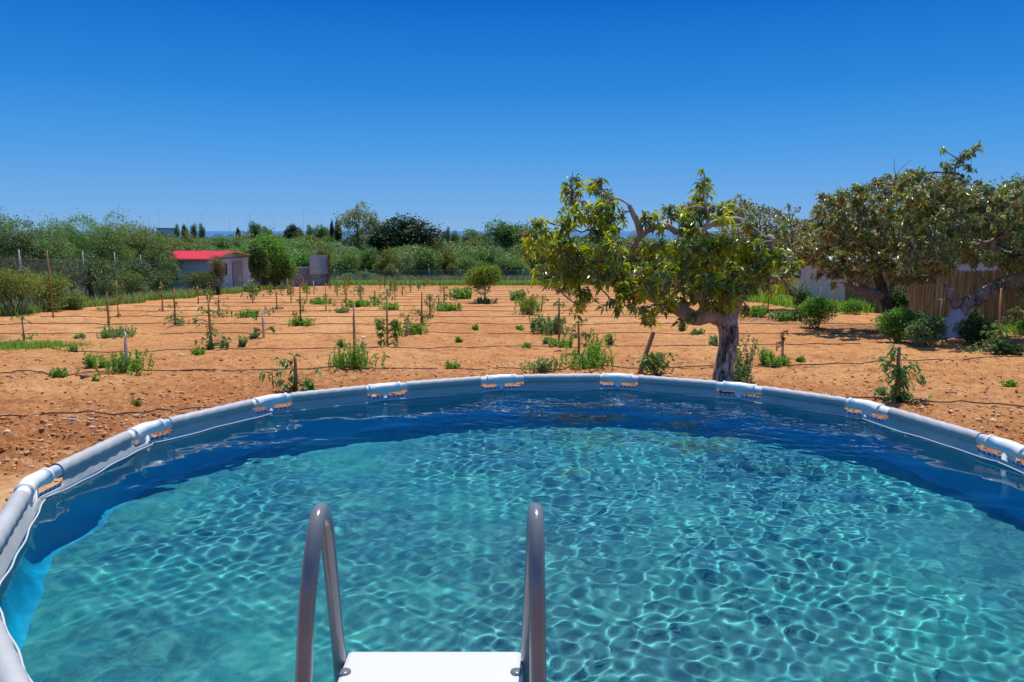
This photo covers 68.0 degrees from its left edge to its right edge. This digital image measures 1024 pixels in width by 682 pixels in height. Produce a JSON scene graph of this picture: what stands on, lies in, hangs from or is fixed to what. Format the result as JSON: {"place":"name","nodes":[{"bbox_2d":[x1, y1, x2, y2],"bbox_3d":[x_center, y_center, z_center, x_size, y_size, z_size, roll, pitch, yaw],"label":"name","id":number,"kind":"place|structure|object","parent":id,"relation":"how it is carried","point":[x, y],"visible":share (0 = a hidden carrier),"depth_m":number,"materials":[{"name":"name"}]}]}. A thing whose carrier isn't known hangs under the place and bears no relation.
{"place":"outdoors","nodes":[
{"label":"outdoors","id":0,"kind":"place"},
{"bbox_2d":[0,338,107,350],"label":"grass","id":1,"kind":"structure","parent":0,"point":[27,345],"depth_m":19.72,"materials":[{"name":"green plant"}]},
{"bbox_2d":[0,282,284,316],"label":"grass","id":2,"kind":"structure","parent":0,"point":[23,303],"depth_m":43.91,"materials":[{"name":"plant"}]},
{"bbox_2d":[40,315,801,316],"bbox_3d":[-3.551,-1.027,31.613,32.301,0.103,0.241,0,8,0],"label":"drip hose","id":3,"kind":"object","parent":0,"point":[383,316],"visible":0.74,"depth_m":31.58,"materials":[{"name":"grey"}]},
{"bbox_2d":[91,310,770,311],"bbox_3d":[-2.729,-1.427,35.759,34.202,0.094,0.221,0,8,0],"label":"drip hose","id":4,"kind":"object","parent":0,"point":[404,310],"visible":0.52,"depth_m":35.77,"materials":[{"name":"grey"}]},
{"bbox_2d":[8,231,940,253],"bbox_3d":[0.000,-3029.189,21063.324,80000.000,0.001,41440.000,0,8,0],"label":"distant hills","id":5,"kind":"structure","parent":0,"point":[623,233],"depth_m":8339.55,"materials":[{"name":"blue stone"}]},
{"bbox_2d":[0,258,1023,510],"bbox_3d":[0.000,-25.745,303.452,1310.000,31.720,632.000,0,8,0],"label":"ground","id":6,"kind":"structure","parent":0,"point":[840,342],"depth_m":18.00,"materials":[{"name":"orange soil"}]},
{"bbox_2d":[0,207,30,284],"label":"wild tree","id":7,"kind":"object","parent":6,"relation":"on","point":[3,226],"visible":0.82,"depth_m":40.42,"materials":[{"name":"green plant"}]},
{"bbox_2d":[0,258,52,314],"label":"hedge bush","id":8,"kind":"object","parent":6,"relation":"on","point":[8,286],"visible":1,"depth_m":32.91,"materials":[{"name":"green plant"}]},
{"bbox_2d":[0,214,63,298],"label":"wild tree","id":9,"kind":"object","parent":6,"relation":"on","point":[16,243],"visible":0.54,"depth_m":42.36,"materials":[{"name":"green plant"}]},
{"bbox_2d":[0,251,69,300],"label":"wild tree","id":10,"kind":"object","parent":6,"relation":"on","point":[2,258],"visible":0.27,"depth_m":38.42,"materials":[{"name":"green plant"}]},
{"bbox_2d":[4,220,85,295],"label":"wild tree","id":11,"kind":"object","parent":6,"relation":"on","point":[48,238],"visible":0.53,"depth_m":44.69,"materials":[{"name":"green plant"}]},
{"bbox_2d":[17,267,72,310],"bbox_3d":[-21.792,-2.365,35.498,2.269,2.192,2.260,0,8,0],"label":"hedge bush","id":12,"kind":"object","parent":6,"relation":"on","point":[62,292],"visible":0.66,"depth_m":35.51,"materials":[{"name":"green plant"}]},
{"bbox_2d":[36,249,67,317],"bbox_3d":[-18.824,-2.287,30.985,1.161,2.875,0.684,-6,10,-35],"label":"staked sapling","id":13,"kind":"object","parent":6,"relation":"on","point":[51,300],"visible":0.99,"depth_m":31.01,"materials":[{"name":"green plant"}]},
{"bbox_2d":[33,208,106,292],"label":"wild tree","id":14,"kind":"object","parent":6,"relation":"on","point":[73,235],"visible":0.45,"depth_m":49.29,"materials":[{"name":"green plant"}]},
{"bbox_2d":[58,289,86,309],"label":"hedge bush","id":15,"kind":"object","parent":6,"relation":"on","point":[74,297],"visible":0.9,"depth_m":36.95,"materials":[{"name":"green plant"}]},
{"bbox_2d":[0,249,171,304],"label":"wire fence","id":16,"kind":"object","parent":6,"relation":"on","point":[20,261],"visible":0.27,"depth_m":40.28,"materials":[{"name":"grey"}]},
{"bbox_2d":[51,250,133,298],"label":"wild tree","id":17,"kind":"object","parent":6,"relation":"on","point":[90,278],"visible":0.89,"depth_m":42.43,"materials":[{"name":"green plant"}]},
{"bbox_2d":[55,205,138,277],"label":"wild tree","id":18,"kind":"object","parent":6,"relation":"on","point":[100,231],"visible":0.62,"depth_m":51.49,"materials":[{"name":"green plant"}]},
{"bbox_2d":[78,279,121,297],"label":"hedge bush","id":19,"kind":"object","parent":6,"relation":"on","point":[107,289],"visible":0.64,"depth_m":43.88,"materials":[{"name":"green plant"}]},
{"bbox_2d":[96,324,136,338],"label":"weed clump","id":20,"kind":"object","parent":6,"relation":"on","point":[109,333],"visible":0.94,"depth_m":22.72,"materials":[{"name":"green plant"}]},
{"bbox_2d":[90,348,155,375],"bbox_3d":[-7.722,0.411,15.223,1.131,0.569,1.104,-3,9,-21],"label":"weed clump","id":21,"kind":"object","parent":6,"relation":"on","point":[117,365],"visible":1,"depth_m":15.02,"materials":[{"name":"green plant"}]},
{"bbox_2d":[113,270,147,294],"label":"hedge bush","id":22,"kind":"object","parent":6,"relation":"on","point":[131,283],"visible":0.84,"depth_m":46.85,"materials":[{"name":"green plant"}]},
{"bbox_2d":[108,257,157,292],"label":"wild tree","id":23,"kind":"object","parent":6,"relation":"on","point":[141,268],"visible":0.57,"depth_m":49.47,"materials":[{"name":"green plant"}]},
{"bbox_2d":[96,210,180,290],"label":"wild tree","id":24,"kind":"object","parent":6,"relation":"on","point":[138,243],"visible":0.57,"depth_m":54.65,"materials":[{"name":"green plant"}]},
{"bbox_2d":[133,268,174,292],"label":"hedge bush","id":25,"kind":"object","parent":6,"relation":"on","point":[156,284],"visible":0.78,"depth_m":51.83,"materials":[{"name":"green plant"}]},
{"bbox_2d":[131,225,183,287],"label":"wild tree","id":26,"kind":"object","parent":6,"relation":"on","point":[161,250],"visible":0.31,"depth_m":59.05,"materials":[{"name":"green plant"}]},
{"bbox_2d":[152,252,182,290],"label":"hedge bush","id":27,"kind":"object","parent":6,"relation":"on","point":[172,266],"visible":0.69,"depth_m":55.01,"materials":[{"name":"green plant"}]},
{"bbox_2d":[160,288,189,325],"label":"staked sapling","id":28,"kind":"object","parent":6,"relation":"on","point":[178,322],"visible":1,"depth_m":26.54,"materials":[{"name":"green plant"}]},
{"bbox_2d":[146,251,251,287],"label":"garden hut","id":29,"kind":"object","parent":6,"relation":"on","point":[237,265],"visible":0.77,"depth_m":62.45,"materials":[{"name":"grey"}]},
{"bbox_2d":[233,262,243,286],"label":"door","id":30,"kind":"structure","parent":29,"relation":"in","point":[237,266],"depth_m":64.43,"materials":[{"name":"grey"}]},
{"bbox_2d":[174,269,226,291],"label":"hedge bush","id":31,"kind":"object","parent":6,"relation":"on","point":[196,280],"visible":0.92,"depth_m":55.67,"materials":[{"name":"green plant"}]},
{"bbox_2d":[191,294,231,349],"bbox_3d":[-7.643,-0.432,19.315,0.932,1.522,0.687,0,8,0],"label":"staked sapling","id":32,"kind":"object","parent":6,"relation":"on","point":[223,343],"visible":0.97,"depth_m":19.27,"materials":[{"name":"green plant"}]},
{"bbox_2d":[207,253,225,293],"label":"hedge bush","id":33,"kind":"object","parent":6,"relation":"on","point":[217,265],"visible":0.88,"depth_m":56.72,"materials":[{"name":"green plant"}]},
{"bbox_2d":[239,278,270,302],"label":"staked sapling","id":34,"kind":"object","parent":6,"relation":"on","point":[248,288],"visible":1,"depth_m":43.84,"materials":[{"name":"green plant"}]},
{"bbox_2d":[248,239,272,290],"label":"leafy tree","id":35,"kind":"object","parent":6,"relation":"on","point":[258,260],"visible":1,"depth_m":63.97,"materials":[{"name":"green plant"}]},
{"bbox_2d":[249,306,275,337],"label":"staked sapling","id":36,"kind":"object","parent":6,"relation":"on","point":[263,330],"visible":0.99,"depth_m":22.37,"materials":[{"name":"green plant"}]},
{"bbox_2d":[236,226,292,284],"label":"leafy tree","id":37,"kind":"object","parent":6,"relation":"on","point":[271,244],"visible":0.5,"depth_m":69.92,"materials":[{"name":"green plant"}]},
{"bbox_2d":[268,248,300,287],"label":"leafy bush","id":38,"kind":"object","parent":6,"relation":"on","point":[288,272],"visible":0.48,"depth_m":71.78,"materials":[{"name":"green plant"}]},
{"bbox_2d":[251,255,329,286],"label":"wall","id":39,"kind":"structure","parent":6,"relation":"on","point":[319,274],"depth_m":80.00,"materials":[{"name":"concrete"}]},
{"bbox_2d":[274,352,321,391],"bbox_3d":[-3.591,0.588,12.825,0.796,0.811,0.533,0,8,0],"label":"staked sapling","id":40,"kind":"object","parent":6,"relation":"on","point":[307,384],"visible":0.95,"depth_m":12.79,"materials":[{"name":"green plant"}]},
{"bbox_2d":[287,316,315,326],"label":"weed clump","id":41,"kind":"object","parent":6,"relation":"on","point":[298,322],"visible":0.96,"depth_m":26.79,"materials":[{"name":"green plant"}]},
{"bbox_2d":[291,247,313,272],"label":"tree","id":42,"kind":"object","parent":6,"relation":"on","point":[299,260],"visible":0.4,"depth_m":94.03,"materials":[{"name":"green plant"}]},
{"bbox_2d":[297,231,340,273],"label":"tree","id":43,"kind":"object","parent":6,"relation":"on","point":[313,240],"visible":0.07,"depth_m":116.56,"materials":[{"name":"green plant"}]},
{"bbox_2d":[330,249,362,276],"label":"tree","id":44,"kind":"object","parent":6,"relation":"on","point":[344,262],"visible":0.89,"depth_m":92.78,"materials":[{"name":"green plant"}]},
{"bbox_2d":[332,198,377,245],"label":"tree","id":45,"kind":"object","parent":6,"relation":"on","point":[351,223],"visible":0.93,"depth_m":147.41,"materials":[{"name":"green plant"}]},
{"bbox_2d":[327,340,387,370],"bbox_3d":[-3.128,0.312,15.635,1.166,0.623,1.153,0,8,0],"label":"weed clump","id":46,"kind":"object","parent":6,"relation":"on","point":[358,359],"visible":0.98,"depth_m":15.44,"materials":[{"name":"green plant"}]},
{"bbox_2d":[355,241,381,274],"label":"tree","id":47,"kind":"object","parent":6,"relation":"on","point":[368,257],"visible":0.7,"depth_m":96.77,"materials":[{"name":"green plant"}]},
{"bbox_2d":[363,225,391,256],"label":"tree","id":48,"kind":"object","parent":6,"relation":"on","point":[376,231],"visible":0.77,"depth_m":123.72,"materials":[{"name":"green plant"}]},
{"bbox_2d":[371,245,402,275],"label":"tree","id":49,"kind":"object","parent":6,"relation":"on","point":[382,265],"visible":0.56,"depth_m":94.09,"materials":[{"name":"green plant"}]},
{"bbox_2d":[373,295,401,346],"bbox_3d":[-3.283,-0.479,20.027,0.781,1.443,0.445,0,8,0],"label":"staked sapling","id":50,"kind":"object","parent":6,"relation":"on","point":[395,326],"visible":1,"depth_m":20.05,"materials":[{"name":"green plant"}]},
{"bbox_2d":[360,212,450,254],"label":"tree","id":51,"kind":"object","parent":6,"relation":"on","point":[412,231],"visible":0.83,"depth_m":125.00,"materials":[{"name":"green plant"}]},
{"bbox_2d":[383,323,428,334],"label":"weed clump","id":52,"kind":"object","parent":6,"relation":"on","point":[417,328],"visible":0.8,"depth_m":23.51,"materials":[{"name":"green plant"}]},
{"bbox_2d":[396,251,422,276],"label":"tree","id":53,"kind":"object","parent":6,"relation":"on","point":[408,265],"visible":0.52,"depth_m":96.31,"materials":[{"name":"green plant"}]},
{"bbox_2d":[411,240,443,276],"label":"tree","id":54,"kind":"object","parent":6,"relation":"on","point":[422,260],"visible":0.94,"depth_m":92.86,"materials":[{"name":"green plant"}]},
{"bbox_2d":[0,322,872,324],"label":"drip hose","id":55,"kind":"object","parent":6,"relation":"on","point":[371,324],"visible":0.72,"depth_m":27.59,"materials":[{"name":"grey"}]},
{"bbox_2d":[432,242,461,275],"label":"tree","id":56,"kind":"object","parent":6,"relation":"on","point":[447,258],"visible":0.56,"depth_m":97.61,"materials":[{"name":"green plant"}]},
{"bbox_2d":[0,331,894,334],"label":"drip hose","id":57,"kind":"object","parent":6,"relation":"on","point":[446,332],"visible":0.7,"depth_m":23.70,"materials":[{"name":"grey"}]},
{"bbox_2d":[431,302,463,311],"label":"weed clump","id":58,"kind":"object","parent":6,"relation":"on","point":[446,306],"visible":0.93,"depth_m":35.80,"materials":[{"name":"green plant"}]},
{"bbox_2d":[45,343,860,352],"bbox_3d":[-1.373,0.168,19.514,21.779,0.163,1.309,0,8,-2],"label":"drip hose","id":59,"kind":"object","parent":6,"relation":"on","point":[441,347],"visible":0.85,"depth_m":19.61,"materials":[{"name":"grey"}]},
{"bbox_2d":[451,254,489,276],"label":"tree","id":60,"kind":"object","parent":6,"relation":"on","point":[464,262],"visible":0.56,"depth_m":94.56,"materials":[{"name":"green plant"}]},
{"bbox_2d":[460,227,490,246],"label":"tree","id":61,"kind":"object","parent":6,"relation":"on","point":[472,232],"visible":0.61,"depth_m":128.67,"materials":[{"name":"green plant"}]},
{"bbox_2d":[462,261,501,297],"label":"citrus tree","id":62,"kind":"object","parent":6,"relation":"on","point":[482,275],"visible":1,"depth_m":43.54,"materials":[{"name":"green plant"}]},
{"bbox_2d":[466,242,507,272],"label":"tree","id":63,"kind":"object","parent":6,"relation":"on","point":[488,256],"visible":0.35,"depth_m":97.09,"materials":[{"name":"green plant"}]},
{"bbox_2d":[26,227,969,274],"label":"wood","id":64,"kind":"object","parent":6,"relation":"on","point":[230,243],"visible":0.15,"depth_m":139.92,"materials":[{"name":"green plant"}]},
{"bbox_2d":[477,217,527,272],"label":"tree","id":65,"kind":"object","parent":6,"relation":"on","point":[504,234],"visible":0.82,"depth_m":115.74,"materials":[{"name":"green plant"}]},
{"bbox_2d":[330,269,677,280],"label":"wire fence","id":66,"kind":"object","parent":6,"relation":"on","point":[428,275],"visible":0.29,"depth_m":87.06,"materials":[{"name":"grey"}]},
{"bbox_2d":[0,373,1023,681],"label":"swimming pool","id":67,"kind":"structure","parent":6,"relation":"on","point":[20,509],"depth_m":5.24,"materials":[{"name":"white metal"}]},
{"bbox_2d":[295,502,545,681],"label":"pool ladder","id":68,"kind":"object","parent":67,"relation":"attached to","point":[527,663],"visible":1,"depth_m":1.85,"materials":[{"name":"metal"}]},
{"bbox_2d":[0,390,1023,681],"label":"water","id":69,"kind":"structure","parent":67,"relation":"in","point":[694,538],"depth_m":3.25,"materials":[{"name":"liquid"}]},
{"bbox_2d":[0,356,1023,375],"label":"drip hose","id":70,"kind":"object","parent":6,"relation":"on","point":[502,367],"visible":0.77,"depth_m":15.55,"materials":[{"name":"grey"}]},
{"bbox_2d":[0,392,1023,416],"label":"drip hose","id":71,"kind":"object","parent":6,"relation":"on","point":[378,395],"visible":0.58,"depth_m":11.28,"materials":[{"name":"grey"}]},
{"bbox_2d":[0,354,1023,505],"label":"soil clods","id":72,"kind":"object","parent":6,"relation":"on","point":[105,427],"visible":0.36,"depth_m":12.02,"materials":[{"name":"soil"}]},
{"bbox_2d":[491,253,534,277],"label":"tree","id":73,"kind":"object","parent":6,"relation":"on","point":[515,264],"visible":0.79,"depth_m":93.88,"materials":[{"name":"green plant"}]},
{"bbox_2d":[509,219,542,271],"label":"tree","id":74,"kind":"object","parent":6,"relation":"on","point":[519,231],"visible":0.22,"depth_m":110.37,"materials":[{"name":"green plant"}]},
{"bbox_2d":[513,296,545,314],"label":"weed clump","id":75,"kind":"object","parent":6,"relation":"on","point":[536,304],"visible":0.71,"depth_m":33.56,"materials":[{"name":"green plant"}]},
{"bbox_2d":[519,356,562,372],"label":"weed clump","id":76,"kind":"object","parent":6,"relation":"on","point":[545,365],"visible":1,"depth_m":15.15,"materials":[{"name":"green plant"}]},
{"bbox_2d":[527,313,567,335],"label":"weed clump","id":77,"kind":"object","parent":6,"relation":"on","point":[543,325],"visible":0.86,"depth_m":23.75,"materials":[{"name":"green plant"}]},
{"bbox_2d":[547,335,582,347],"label":"weed clump","id":78,"kind":"object","parent":6,"relation":"on","point":[556,342],"visible":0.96,"depth_m":19.76,"materials":[{"name":"green plant"}]},
{"bbox_2d":[560,317,597,352],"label":"staked sapling","id":79,"kind":"object","parent":6,"relation":"on","point":[585,335],"visible":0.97,"depth_m":18.19,"materials":[{"name":"green plant"}]},
{"bbox_2d":[559,344,617,372],"bbox_3d":[1.488,0.335,15.733,1.227,0.554,1.130,-7,11,-38],"label":"weed clump","id":80,"kind":"object","parent":6,"relation":"on","point":[586,362],"visible":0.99,"depth_m":15.66,"materials":[{"name":"green plant"}]},
{"bbox_2d":[603,233,658,273],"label":"tree","id":81,"kind":"object","parent":6,"relation":"on","point":[634,259],"visible":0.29,"depth_m":95.61,"materials":[{"name":"green plant"}]},
{"bbox_2d":[637,351,677,375],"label":"shrub","id":82,"kind":"object","parent":6,"relation":"on","point":[650,363],"visible":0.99,"depth_m":14.47,"materials":[{"name":"green plant"}]},
{"bbox_2d":[518,168,805,381],"bbox_3d":[2.529,-0.968,12.716,4.919,3.869,1.947,0,8,0],"label":"avocado tree","id":83,"kind":"object","parent":6,"relation":"on","point":[721,310],"visible":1,"depth_m":12.44,"materials":[{"name":"green plant"}]},
{"bbox_2d":[733,362,753,383],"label":"weed clump","id":84,"kind":"object","parent":6,"relation":"on","point":[737,375],"visible":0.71,"depth_m":13.40,"materials":[{"name":"green plant"}]},
{"bbox_2d":[734,333,757,379],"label":"weed clump","id":85,"kind":"object","parent":6,"relation":"on","point":[739,354],"visible":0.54,"depth_m":13.65,"materials":[{"name":"green plant"}]},
{"bbox_2d":[748,304,776,316],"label":"weed clump","id":86,"kind":"object","parent":6,"relation":"on","point":[759,311],"visible":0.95,"depth_m":31.40,"materials":[{"name":"green plant"}]},
{"bbox_2d":[718,193,819,298],"bbox_3d":[12.279,-4.123,36.681,6.014,5.888,5.226,0,8,0],"label":"avocado tree","id":87,"kind":"object","parent":6,"relation":"on","point":[753,212],"visible":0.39,"depth_m":35.95,"materials":[{"name":"green plant"}]},
{"bbox_2d":[765,353,791,367],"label":"weed clump","id":88,"kind":"object","parent":6,"relation":"on","point":[778,361],"visible":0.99,"depth_m":16.08,"materials":[{"name":"green plant"}]},
{"bbox_2d":[767,309,798,321],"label":"weed clump","id":89,"kind":"object","parent":6,"relation":"on","point":[788,315],"visible":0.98,"depth_m":29.16,"materials":[{"name":"green plant"}]},
{"bbox_2d":[790,278,812,320],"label":"bush","id":90,"kind":"object","parent":6,"relation":"on","point":[801,296],"visible":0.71,"depth_m":29.25,"materials":[{"name":"green plant"}]},
{"bbox_2d":[744,291,875,312],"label":"grass","id":91,"kind":"structure","parent":6,"relation":"on","point":[783,299],"depth_m":40.80,"materials":[{"name":"green plant"}]},
{"bbox_2d":[795,296,842,327],"bbox_3d":[10.406,-0.980,25.998,1.157,1.170,1.573,-6,10,-37],"label":"bush","id":92,"kind":"object","parent":6,"relation":"on","point":[816,312],"visible":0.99,"depth_m":25.86,"materials":[{"name":"green plant"}]},
{"bbox_2d":[789,158,923,328],"bbox_3d":[11.358,-3.078,24.868,4.010,5.665,5.492,5,10,30],"label":"avocado tree","id":93,"kind":"object","parent":6,"relation":"on","point":[878,253],"visible":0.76,"depth_m":24.13,"materials":[{"name":"green plant"}]},
{"bbox_2d":[838,297,874,313],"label":"bush","id":94,"kind":"object","parent":6,"relation":"on","point":[851,305],"visible":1,"depth_m":33.38,"materials":[{"name":"green plant"}]},
{"bbox_2d":[800,256,931,301],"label":"outbuilding","id":95,"kind":"structure","parent":6,"relation":"on","point":[815,286],"depth_m":41.04,"materials":[{"name":"grey"}]},
{"bbox_2d":[867,304,918,341],"bbox_3d":[10.657,-0.464,21.165,1.470,1.146,1.076,0,8,0],"label":"bush","id":96,"kind":"object","parent":6,"relation":"on","point":[897,319],"visible":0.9,"depth_m":21.04,"materials":[{"name":"green plant"}]},
{"bbox_2d":[888,284,910,309],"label":"bush","id":97,"kind":"object","parent":6,"relation":"on","point":[898,299],"visible":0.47,"depth_m":26.33,"materials":[{"name":"green plant"}]},
{"bbox_2d":[871,343,933,403],"bbox_3d":[6.054,0.538,11.801,0.761,1.038,0.662,-4,9,-25],"label":"staked sapling","id":98,"kind":"object","parent":6,"relation":"on","point":[898,374],"visible":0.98,"depth_m":11.74,"materials":[{"name":"green plant"}]},
{"bbox_2d":[893,313,949,345],"bbox_3d":[10.827,-0.280,20.095,1.466,0.973,1.036,-2,9,-16],"label":"bush","id":99,"kind":"object","parent":6,"relation":"on","point":[927,328],"visible":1,"depth_m":19.95,"materials":[{"name":"green plant"}]},
{"bbox_2d":[845,268,1023,326],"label":"reed fence","id":100,"kind":"object","parent":6,"relation":"on","point":[925,297],"visible":0.28,"depth_m":29.04,"materials":[{"name":"wicker"}]},
{"bbox_2d":[892,140,1023,337],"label":"avocado tree","id":101,"kind":"object","parent":6,"relation":"on","point":[943,203],"visible":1,"depth_m":21.46,"materials":[{"name":"green plant"}]},
{"bbox_2d":[947,316,997,345],"bbox_3d":[12.427,-0.281,20.451,1.245,0.884,0.869,5,10,30],"label":"bush","id":102,"kind":"object","parent":6,"relation":"on","point":[972,329],"visible":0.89,"depth_m":20.29,"materials":[{"name":"green plant"}]},
{"bbox_2d":[961,288,1023,354],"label":"staked sapling","id":103,"kind":"object","parent":6,"relation":"on","point":[999,331],"visible":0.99,"depth_m":18.29,"materials":[{"name":"green plant"}]},
{"bbox_2d":[987,341,1023,354],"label":"bush","id":104,"kind":"object","parent":6,"relation":"on","point":[1017,348],"visible":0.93,"depth_m":18.11,"materials":[{"name":"green plant"}]},
{"bbox_2d":[0,0,1023,230],"label":"sky","id":105,"kind":"structure","parent":0,"point":[270,113],"materials":[{"name":"blue"}]},
{"bbox_2d":[326,279,723,285],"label":"grass","id":106,"kind":"structure","parent":0,"point":[373,282],"depth_m":82.87,"materials":[{"name":"plant"}]},
{"bbox_2d":[330,272,721,281],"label":"grass","id":107,"kind":"structure","parent":0,"point":[424,276],"depth_m":89.56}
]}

